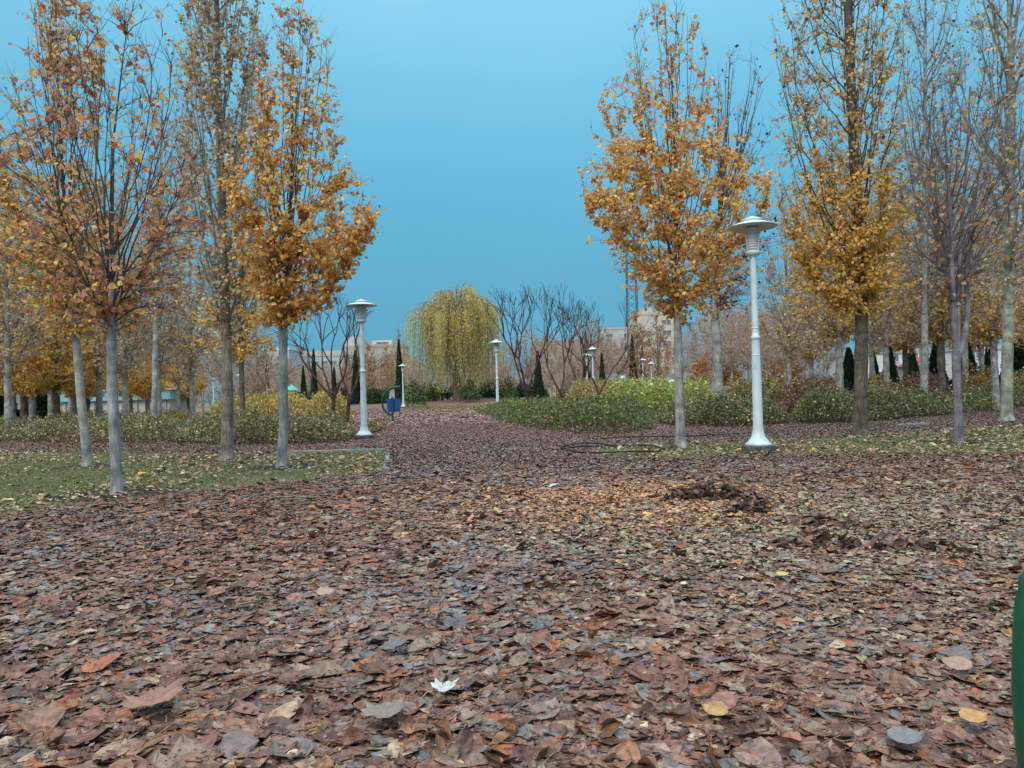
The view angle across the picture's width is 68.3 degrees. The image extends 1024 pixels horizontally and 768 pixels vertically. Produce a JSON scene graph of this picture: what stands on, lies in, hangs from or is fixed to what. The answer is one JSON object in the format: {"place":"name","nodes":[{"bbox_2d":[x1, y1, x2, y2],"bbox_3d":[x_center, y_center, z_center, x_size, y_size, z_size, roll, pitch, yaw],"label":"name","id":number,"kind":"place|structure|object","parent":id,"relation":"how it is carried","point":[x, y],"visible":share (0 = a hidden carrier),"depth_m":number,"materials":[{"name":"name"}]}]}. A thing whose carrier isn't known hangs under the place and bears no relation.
{"place":"outdoors","nodes":[
{"label":"outdoors","id":0,"kind":"place"},
{"bbox_2d":[298,398,554,408],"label":"terrain","id":1,"kind":"structure","parent":0,"point":[438,403],"depth_m":85.14,"materials":[{"name":"soil"}]},
{"bbox_2d":[398,281,506,400],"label":"willow tree","id":2,"kind":"object","parent":1,"relation":"on","point":[450,325],"visible":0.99,"depth_m":88.60,"materials":[{"name":"yellow plant"}]},
{"bbox_2d":[0,405,1023,513],"bbox_3d":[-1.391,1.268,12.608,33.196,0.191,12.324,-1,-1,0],"label":"lawn","id":3,"kind":"structure","parent":0,"point":[192,456],"depth_m":12.55,"materials":[{"name":"plant"}]},
{"bbox_2d":[0,0,130,466],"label":"deciduous tree","id":4,"kind":"object","parent":3,"relation":"on","point":[71,328],"visible":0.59,"depth_m":13.36,"materials":[{"name":"orange plant"}]},
{"bbox_2d":[0,0,227,494],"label":"deciduous tree","id":5,"kind":"object","parent":3,"relation":"on","point":[107,303],"visible":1,"depth_m":9.05,"materials":[{"name":"orange plant"}]},
{"bbox_2d":[44,487,183,502],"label":"soil","id":6,"kind":"structure","parent":3,"relation":"on","point":[130,491],"depth_m":9.18,"materials":[{"name":"soil"}]},
{"bbox_2d":[159,0,279,460],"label":"poplar tree","id":7,"kind":"object","parent":3,"relation":"on","point":[212,97],"visible":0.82,"depth_m":13.97,"materials":[{"name":"brown plant"}]},
{"bbox_2d":[214,0,386,467],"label":"deciduous tree","id":8,"kind":"object","parent":3,"relation":"on","point":[284,308],"visible":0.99,"depth_m":12.12,"materials":[{"name":"orange plant"}]},
{"bbox_2d":[0,396,1023,767],"bbox_3d":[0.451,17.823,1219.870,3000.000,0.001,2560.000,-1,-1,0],"label":"ground","id":9,"kind":"structure","parent":0,"point":[198,406],"depth_m":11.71,"materials":[{"name":"brown plant"}]},
{"bbox_2d":[0,146,63,437],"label":"poplar tree","id":10,"kind":"object","parent":9,"relation":"on","point":[6,370],"visible":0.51,"depth_m":25.96,"materials":[{"name":"orange plant"}]},
{"bbox_2d":[0,185,86,427],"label":"poplar tree","id":11,"kind":"object","parent":9,"relation":"on","point":[32,395],"visible":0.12,"depth_m":34.73,"materials":[{"name":"orange plant"}]},
{"bbox_2d":[9,177,104,421],"bbox_3d":[-19.935,-3.555,32.973,4.790,11.411,4.477,-2,-1,34],"label":"poplar tree","id":12,"kind":"object","parent":9,"relation":"on","point":[46,377],"visible":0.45,"depth_m":32.53,"materials":[{"name":"orange plant"}]},
{"bbox_2d":[46,250,106,421],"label":"poplar tree","id":13,"kind":"object","parent":9,"relation":"on","point":[72,392],"visible":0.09,"depth_m":39.87,"materials":[{"name":"orange plant"}]},
{"bbox_2d":[44,176,138,426],"bbox_3d":[-19.239,-3.909,35.094,4.397,12.141,4.070,-2,-1,44],"label":"poplar tree","id":14,"kind":"object","parent":9,"relation":"on","point":[99,400],"visible":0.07,"depth_m":34.89,"materials":[{"name":"brown plant"}]},
{"bbox_2d":[0,411,184,443],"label":"hedge","id":15,"kind":"object","parent":9,"relation":"on","point":[53,427],"visible":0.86,"depth_m":22.90,"materials":[{"name":"green plant"}]},
{"bbox_2d":[45,406,195,425],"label":"shrub","id":16,"kind":"object","parent":9,"relation":"on","point":[181,417],"visible":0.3,"depth_m":39.73,"materials":[{"name":"yellow plant"}]},
{"bbox_2d":[81,186,165,429],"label":"poplar tree","id":17,"kind":"object","parent":9,"relation":"on","point":[123,368],"visible":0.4,"depth_m":29.93,"materials":[{"name":"orange plant"}]},
{"bbox_2d":[60,388,198,414],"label":"pavilion","id":18,"kind":"structure","parent":9,"relation":"on","point":[169,399],"depth_m":59.99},
{"bbox_2d":[117,281,182,413],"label":"poplar tree","id":19,"kind":"object","parent":9,"relation":"on","point":[136,384],"visible":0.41,"depth_m":43.69,"materials":[{"name":"orange plant"}]},
{"bbox_2d":[120,677,184,725],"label":"fallen leaf","id":20,"kind":"object","parent":9,"relation":"on","point":[167,693],"visible":1,"depth_m":2.63,"materials":[{"name":"plant"}]},
{"bbox_2d":[116,187,202,422],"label":"poplar tree","id":21,"kind":"object","parent":9,"relation":"on","point":[170,338],"visible":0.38,"depth_m":32.95,"materials":[{"name":"orange plant"}]},
{"bbox_2d":[114,77,214,433],"bbox_3d":[-11.956,-4.506,26.380,3.425,12.662,3.554,-2,-1,37],"label":"deciduous tree","id":22,"kind":"object","parent":9,"relation":"on","point":[155,366],"visible":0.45,"depth_m":26.13,"materials":[{"name":"brown plant"}]},
{"bbox_2d":[161,270,202,414],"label":"poplar tree","id":23,"kind":"object","parent":9,"relation":"on","point":[177,380],"visible":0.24,"depth_m":47.92,"materials":[{"name":"brown plant"}]},
{"bbox_2d":[164,321,209,412],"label":"poplar tree","id":24,"kind":"object","parent":9,"relation":"on","point":[199,388],"visible":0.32,"depth_m":61.90,"materials":[{"name":"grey plant"}]},
{"bbox_2d":[161,213,220,420],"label":"poplar tree","id":25,"kind":"object","parent":9,"relation":"on","point":[191,366],"visible":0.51,"depth_m":37.88,"materials":[{"name":"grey plant"}]},
{"bbox_2d":[196,321,251,396],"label":"tree","id":26,"kind":"object","parent":9,"relation":"on","point":[218,373],"visible":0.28,"depth_m":59.75,"materials":[{"name":"brown plant"}]},
{"bbox_2d":[201,730,258,757],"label":"fallen leaf","id":27,"kind":"object","parent":9,"relation":"on","point":[233,739],"visible":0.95,"depth_m":2.33,"materials":[{"name":"plant"}]},
{"bbox_2d":[190,202,277,435],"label":"deciduous tree","id":28,"kind":"object","parent":9,"relation":"on","point":[240,349],"visible":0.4,"depth_m":22.94,"materials":[{"name":"brown plant"}]},
{"bbox_2d":[235,311,277,402],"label":"poplar tree","id":29,"kind":"object","parent":9,"relation":"on","point":[258,380],"visible":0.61,"depth_m":51.94,"materials":[{"name":"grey plant"}]},
{"bbox_2d":[205,388,317,424],"bbox_3d":[-10.674,1.020,32.520,4.799,1.657,11.513,-1,-1,-22],"label":"shrub","id":30,"kind":"object","parent":9,"relation":"on","point":[301,402],"visible":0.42,"depth_m":30.52,"materials":[{"name":"yellow plant"}]},
{"bbox_2d":[174,406,357,444],"bbox_3d":[-7.202,1.078,20.866,6.232,1.070,5.084,-1,-1,0],"label":"hedge","id":31,"kind":"object","parent":9,"relation":"on","point":[262,425],"visible":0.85,"depth_m":19.66,"materials":[{"name":"green plant"}]},
{"bbox_2d":[252,348,303,398],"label":"apartment block","id":32,"kind":"structure","parent":9,"relation":"on","point":[291,354],"depth_m":206.19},
{"bbox_2d":[259,291,373,421],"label":"bare tree","id":33,"kind":"object","parent":9,"relation":"on","point":[332,396],"visible":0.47,"depth_m":27.05,"materials":[{"name":"brown plant"}]},
{"bbox_2d":[303,350,352,390],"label":"apartment block","id":34,"kind":"structure","parent":9,"relation":"on","point":[336,354],"depth_m":225.14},
{"bbox_2d":[310,390,354,422],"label":"shrub","id":35,"kind":"object","parent":9,"relation":"on","point":[340,402],"visible":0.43,"depth_m":31.46,"materials":[{"name":"yellow plant"}]},
{"bbox_2d":[337,300,374,422],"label":"bare tree","id":36,"kind":"object","parent":9,"relation":"on","point":[349,399],"visible":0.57,"depth_m":30.06,"materials":[{"name":"brown plant"}]},
{"bbox_2d":[345,299,376,439],"bbox_3d":[-3.938,-0.364,19.908,0.830,3.766,0.830,-1,-1,-17],"label":"street lamp","id":37,"kind":"object","parent":9,"relation":"on","point":[361,306],"visible":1,"depth_m":19.83,"materials":[{"name":"metal"}]},
{"bbox_2d":[345,337,409,392],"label":"apartment block","id":38,"kind":"structure","parent":9,"relation":"on","point":[378,345],"depth_m":240.19,"materials":[{"name":"concrete"}]},
{"bbox_2d":[356,697,404,727],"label":"fallen leaf","id":39,"kind":"object","parent":9,"relation":"on","point":[387,709],"visible":1,"depth_m":2.49,"materials":[{"name":"plant"}]},
{"bbox_2d":[378,344,395,393],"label":"amber tree","id":40,"kind":"object","parent":9,"relation":"on","point":[390,375],"visible":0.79,"depth_m":109.83,"materials":[{"name":"brown plant"}]},
{"bbox_2d":[381,386,400,421],"bbox_3d":[-5.398,0.919,33.535,0.834,1.656,0.550,-1,-1,0],"label":"litter bin","id":41,"kind":"object","parent":9,"relation":"on","point":[393,404],"visible":1,"depth_m":33.36,"materials":[{"name":"blue paint"}]},
{"bbox_2d":[60,344,945,409],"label":"treeline","id":42,"kind":"object","parent":9,"relation":"on","point":[557,377],"visible":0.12,"depth_m":160.46,"materials":[{"name":"green plant"}]},
{"bbox_2d":[506,326,548,383],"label":"bare tree","id":43,"kind":"object","parent":9,"relation":"on","point":[527,373],"visible":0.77,"depth_m":99.73,"materials":[{"name":"brown plant"}]},
{"bbox_2d":[481,281,583,413],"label":"bare tree","id":44,"kind":"object","parent":9,"relation":"on","point":[525,389],"visible":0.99,"depth_m":32.58,"materials":[{"name":"brown plant"}]},
{"bbox_2d":[532,331,569,397],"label":"bare tree","id":45,"kind":"object","parent":9,"relation":"on","point":[551,365],"visible":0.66,"depth_m":107.80,"materials":[{"name":"brown plant"}]},
{"bbox_2d":[529,289,598,402],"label":"bare tree","id":46,"kind":"object","parent":9,"relation":"on","point":[558,389],"visible":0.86,"depth_m":37.73,"materials":[{"name":"brown plant"}]},
{"bbox_2d":[483,393,654,434],"bbox_3d":[1.637,1.018,35.098,6.136,1.151,32.056,-1,-1,-9],"label":"shrub","id":47,"kind":"object","parent":9,"relation":"on","point":[588,411],"visible":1,"depth_m":22.56,"materials":[{"name":"green plant"}]},
{"bbox_2d":[531,339,610,397],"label":"long building","id":48,"kind":"structure","parent":9,"relation":"on","point":[576,343],"depth_m":200.02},
{"bbox_2d":[553,299,611,398],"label":"bare tree","id":49,"kind":"object","parent":9,"relation":"on","point":[586,325],"visible":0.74,"depth_m":43.55,"materials":[{"name":"brown plant"}]},
{"bbox_2d":[567,318,615,381],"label":"bare tree","id":50,"kind":"object","parent":9,"relation":"on","point":[601,343],"visible":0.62,"depth_m":95.49,"materials":[{"name":"brown plant"}]},
{"bbox_2d":[534,296,659,398],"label":"bare tree","id":51,"kind":"object","parent":9,"relation":"on","point":[600,391],"visible":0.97,"depth_m":30.01,"materials":[{"name":"brown plant"}]},
{"bbox_2d":[589,334,626,374],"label":"bare tree","id":52,"kind":"object","parent":9,"relation":"on","point":[606,367],"visible":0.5,"depth_m":103.80,"materials":[{"name":"brown plant"}]},
{"bbox_2d":[560,442,672,453],"bbox_3d":[1.711,1.191,14.119,2.478,0.069,1.852,-2,-1,38],"label":"garden hose","id":53,"kind":"object","parent":9,"relation":"on","point":[564,446],"visible":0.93,"depth_m":13.69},
{"bbox_2d":[565,376,672,408],"bbox_3d":[6.606,0.527,42.499,8.334,2.157,11.126,-1,-1,0],"label":"shrub","id":54,"kind":"object","parent":9,"relation":"on","point":[575,389],"visible":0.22,"depth_m":39.49,"materials":[{"name":"green plant"}]},
{"bbox_2d":[620,310,649,380],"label":"amber tree","id":55,"kind":"object","parent":9,"relation":"on","point":[637,352],"visible":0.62,"depth_m":91.74,"materials":[{"name":"brown plant"}]},
{"bbox_2d":[628,308,673,374],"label":"apartment block","id":56,"kind":"structure","parent":9,"relation":"on","point":[644,316],"depth_m":230.23,"materials":[{"name":"concrete"}]},
{"bbox_2d":[639,308,673,378],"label":"amber tree","id":57,"kind":"object","parent":9,"relation":"on","point":[666,348],"visible":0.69,"depth_m":85.86,"materials":[{"name":"brown plant"}]},
{"bbox_2d":[604,374,713,419],"bbox_3d":[5.907,0.491,32.526,5.969,1.885,8.969,-2,-1,16],"label":"shrub","id":58,"kind":"object","parent":9,"relation":"on","point":[664,389],"visible":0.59,"depth_m":29.79,"materials":[{"name":"green plant"}]},
{"bbox_2d":[682,313,724,382],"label":"bare tree","id":59,"kind":"object","parent":9,"relation":"on","point":[700,353],"visible":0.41,"depth_m":92.13,"materials":[{"name":"brown plant"}]},
{"bbox_2d":[648,476,766,501],"bbox_3d":[1.921,1.055,7.433,1.164,0.287,0.468,-1,-1,0],"label":"leaf heap","id":60,"kind":"object","parent":9,"relation":"on","point":[726,492],"visible":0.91,"depth_m":7.37,"materials":[{"name":"plant"}]},
{"bbox_2d":[605,369,829,393],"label":"garden wall","id":61,"kind":"structure","parent":9,"relation":"on","point":[805,372],"depth_m":91.96,"materials":[{"name":"grey concrete"}]},
{"bbox_2d":[690,304,745,367],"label":"bare tree","id":62,"kind":"object","parent":9,"relation":"on","point":[707,342],"visible":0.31,"depth_m":78.01,"materials":[{"name":"brown plant"}]},
{"bbox_2d":[653,387,791,426],"bbox_3d":[6.304,0.709,24.317,5.235,1.222,4.897,-2,-1,31],"label":"hedge","id":63,"kind":"object","parent":9,"relation":"on","point":[740,408],"visible":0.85,"depth_m":22.75,"materials":[{"name":"green plant"}]},
{"bbox_2d":[703,303,751,380],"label":"bare tree","id":64,"kind":"object","parent":9,"relation":"on","point":[730,364],"visible":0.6,"depth_m":65.91,"materials":[{"name":"brown plant"}]},
{"bbox_2d":[684,44,785,421],"bbox_3d":[7.245,-5.045,25.056,3.467,12.733,3.177,-2,-1,25],"label":"deciduous tree","id":65,"kind":"object","parent":9,"relation":"on","point":[715,304],"visible":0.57,"depth_m":24.89,"materials":[{"name":"grey plant"}]},
{"bbox_2d":[725,495,775,514],"bbox_3d":[2.059,1.075,6.530,0.474,0.214,0.349,-1,-1,0],"label":"leaf heap","id":66,"kind":"object","parent":9,"relation":"on","point":[753,504],"visible":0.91,"depth_m":6.52,"materials":[{"name":"plant"}]},
{"bbox_2d":[724,301,785,369],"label":"bare tree","id":67,"kind":"object","parent":9,"relation":"on","point":[738,325],"visible":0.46,"depth_m":62.17,"materials":[{"name":"brown plant"}]},
{"bbox_2d":[723,373,794,412],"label":"rose bush","id":68,"kind":"object","parent":9,"relation":"on","point":[775,386],"visible":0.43,"depth_m":28.56,"materials":[{"name":"green plant"}]},
{"bbox_2d":[749,299,817,384],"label":"bare tree","id":69,"kind":"object","parent":9,"relation":"on","point":[781,363],"visible":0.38,"depth_m":55.91,"materials":[{"name":"brown plant"}]},
{"bbox_2d":[749,201,818,385],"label":"poplar tree","id":70,"kind":"object","parent":9,"relation":"on","point":[787,350],"visible":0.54,"depth_m":45.93,"materials":[{"name":"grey plant"}]},
{"bbox_2d":[777,372,849,416],"bbox_3d":[11.633,0.356,28.734,3.176,1.713,5.880,-2,-1,19],"label":"shrub","id":71,"kind":"object","parent":9,"relation":"on","point":[796,391],"visible":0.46,"depth_m":27.45,"materials":[{"name":"green plant"}]},
{"bbox_2d":[780,173,854,381],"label":"poplar tree","id":72,"kind":"object","parent":9,"relation":"on","point":[820,355],"visible":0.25,"depth_m":39.94,"materials":[{"name":"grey plant"}]},
{"bbox_2d":[774,510,874,530],"bbox_3d":[2.414,1.071,5.872,0.742,0.166,0.350,-2,-1,25],"label":"leaf heap","id":73,"kind":"object","parent":9,"relation":"on","point":[813,518],"visible":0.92,"depth_m":5.81,"materials":[{"name":"plant"}]},
{"bbox_2d":[778,113,897,394],"bbox_3d":[12.471,-4.652,29.269,4.333,11.863,4.324,-2,-1,11],"label":"poplar tree","id":74,"kind":"object","parent":9,"relation":"on","point":[838,330],"visible":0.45,"depth_m":28.89,"materials":[{"name":"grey plant"}]},
{"bbox_2d":[843,347,853,398],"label":"cypress tree","id":75,"kind":"object","parent":9,"relation":"on","point":[848,366],"visible":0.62,"depth_m":51.69,"materials":[{"name":"green plant"}]},
{"bbox_2d":[770,528,970,554],"bbox_3d":[2.332,1.069,5.003,1.183,0.219,0.418,-2,-1,15],"label":"leaf heap","id":76,"kind":"object","parent":9,"relation":"on","point":[887,542],"visible":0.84,"depth_m":4.93,"materials":[{"name":"plant"}]},
{"bbox_2d":[788,380,953,422],"bbox_3d":[12.619,0.534,25.548,10.628,1.307,3.049,-1,-1,-33],"label":"hedge","id":77,"kind":"object","parent":9,"relation":"on","point":[817,400],"visible":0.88,"depth_m":23.69,"materials":[{"name":"green plant"}]},
{"bbox_2d":[828,349,918,382],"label":"white house","id":78,"kind":"structure","parent":9,"relation":"on","point":[898,359],"depth_m":78.03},
{"bbox_2d":[842,184,905,382],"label":"poplar tree","id":79,"kind":"object","parent":9,"relation":"on","point":[872,351],"visible":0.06,"depth_m":47.89,"materials":[{"name":"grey plant"}]},
{"bbox_2d":[844,148,933,383],"bbox_3d":[19.745,-5.772,40.043,5.091,14.058,4.713,-1,-1,-23],"label":"poplar tree","id":80,"kind":"object","parent":9,"relation":"on","point":[885,332],"visible":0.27,"depth_m":39.89,"materials":[{"name":"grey plant"}]},
{"bbox_2d":[875,726,923,743],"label":"fallen leaf","id":81,"kind":"object","parent":9,"relation":"on","point":[902,734],"visible":1,"depth_m":2.21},
{"bbox_2d":[875,197,934,378],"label":"poplar tree","id":82,"kind":"object","parent":9,"relation":"on","point":[905,347],"visible":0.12,"depth_m":49.83,"materials":[{"name":"brown plant"}]},
{"bbox_2d":[879,139,956,374],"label":"poplar tree","id":83,"kind":"object","parent":9,"relation":"on","point":[916,337],"visible":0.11,"depth_m":42.09,"materials":[{"name":"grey plant"}]},
{"bbox_2d":[894,369,952,402],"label":"shrub","id":84,"kind":"object","parent":9,"relation":"on","point":[910,381],"visible":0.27,"depth_m":34.22,"materials":[{"name":"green plant"}]},
{"bbox_2d":[883,0,976,402],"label":"poplar tree","id":85,"kind":"object","parent":9,"relation":"on","point":[924,378],"visible":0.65,"depth_m":29.81,"materials":[{"name":"grey plant"}]},
{"bbox_2d":[885,129,997,398],"bbox_3d":[17.478,-4.860,31.065,4.268,12.074,4.354,-2,-1,33],"label":"poplar tree","id":86,"kind":"object","parent":9,"relation":"on","point":[937,326],"visible":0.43,"depth_m":30.92,"materials":[{"name":"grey plant"}]},
{"bbox_2d":[917,139,1003,381],"bbox_3d":[23.877,-6.002,40.047,4.799,14.313,5.184,-1,-1,-33],"label":"poplar tree","id":87,"kind":"object","parent":9,"relation":"on","point":[965,362],"visible":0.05,"depth_m":39.88,"materials":[{"name":"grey plant"}]},
{"bbox_2d":[940,655,987,671],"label":"fallen leaf","id":88,"kind":"object","parent":9,"relation":"on","point":[959,662],"visible":1,"depth_m":2.81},
{"bbox_2d":[929,345,1001,391],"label":"white house","id":89,"kind":"structure","parent":9,"relation":"on","point":[948,358],"depth_m":75.60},
{"bbox_2d":[928,0,1023,421],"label":"poplar tree","id":90,"kind":"object","parent":9,"relation":"on","point":[1008,278],"visible":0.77,"depth_m":20.93,"materials":[{"name":"grey plant"}]},
{"bbox_2d":[938,132,1023,408],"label":"poplar tree","id":91,"kind":"object","parent":9,"relation":"on","point":[992,331],"visible":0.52,"depth_m":29.89,"materials":[{"name":"grey plant"}]},
{"bbox_2d":[961,359,1000,406],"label":"shrub","id":92,"kind":"object","parent":9,"relation":"on","point":[981,377],"visible":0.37,"depth_m":35.47,"materials":[{"name":"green plant"}]},
{"bbox_2d":[948,201,1022,373],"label":"poplar tree","id":93,"kind":"object","parent":9,"relation":"on","point":[980,346],"visible":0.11,"depth_m":45.89,"materials":[{"name":"orange plant"}]},
{"bbox_2d":[962,376,1023,411],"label":"hedge","id":94,"kind":"object","parent":9,"relation":"on","point":[975,393],"visible":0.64,"depth_m":29.42,"materials":[{"name":"green plant"}]},
{"bbox_2d":[999,338,1023,385],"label":"cypress tree","id":95,"kind":"object","parent":9,"relation":"on","point":[1018,359],"visible":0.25,"depth_m":41.59,"materials":[{"name":"green plant"}]},
{"bbox_2d":[0,0,1023,401],"label":"sky","id":96,"kind":"structure","parent":0,"point":[469,121],"materials":[{"name":"blue"}]},
{"bbox_2d":[588,429,1023,459],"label":"lawn","id":97,"kind":"structure","parent":0,"point":[780,452],"depth_m":13.46,"materials":[{"name":"plant"}]},
{"bbox_2d":[577,0,781,447],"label":"deciduous tree","id":98,"kind":"object","parent":97,"relation":"on","point":[674,288],"visible":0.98,"depth_m":14.04,"materials":[{"name":"orange plant"}]},
{"bbox_2d":[727,216,777,453],"bbox_3d":[4.136,-0.822,12.825,0.830,4.085,0.830,-1,-1,0],"label":"street lamp","id":99,"kind":"object","parent":97,"relation":"on","point":[751,227],"visible":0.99,"depth_m":12.75,"materials":[{"name":"white metal"}]},
{"bbox_2d":[759,0,927,436],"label":"poplar tree","id":100,"kind":"object","parent":97,"relation":"on","point":[857,273],"visible":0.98,"depth_m":16.09,"materials":[{"name":"brown plant"}]},
{"bbox_2d":[912,440,1005,443],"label":"soil","id":101,"kind":"structure","parent":97,"relation":"on","point":[977,441],"depth_m":13.98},
{"bbox_2d":[882,29,1023,442],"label":"deciduous tree","id":102,"kind":"object","parent":101,"relation":"on","point":[955,296],"visible":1,"depth_m":13.83,"materials":[{"name":"grey plant"}]},
{"bbox_2d":[1011,572,1023,767],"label":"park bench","id":103,"kind":"object","parent":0,"point":[1017,667],"visible":1,"depth_m":1.59,"materials":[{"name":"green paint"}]},
{"label":"lawn","id":104,"kind":"structure","parent":0,"visible":0},
{"bbox_2d":[394,339,405,404],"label":"cypress tree","id":105,"kind":"object","parent":104,"relation":"on","point":[398,382],"visible":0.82,"depth_m":83.77,"materials":[{"name":"green plant"}]},
{"bbox_2d":[404,378,427,405],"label":"shrub","id":106,"kind":"object","parent":104,"relation":"on","point":[417,396],"visible":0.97,"depth_m":79.62,"materials":[{"name":"green plant"}]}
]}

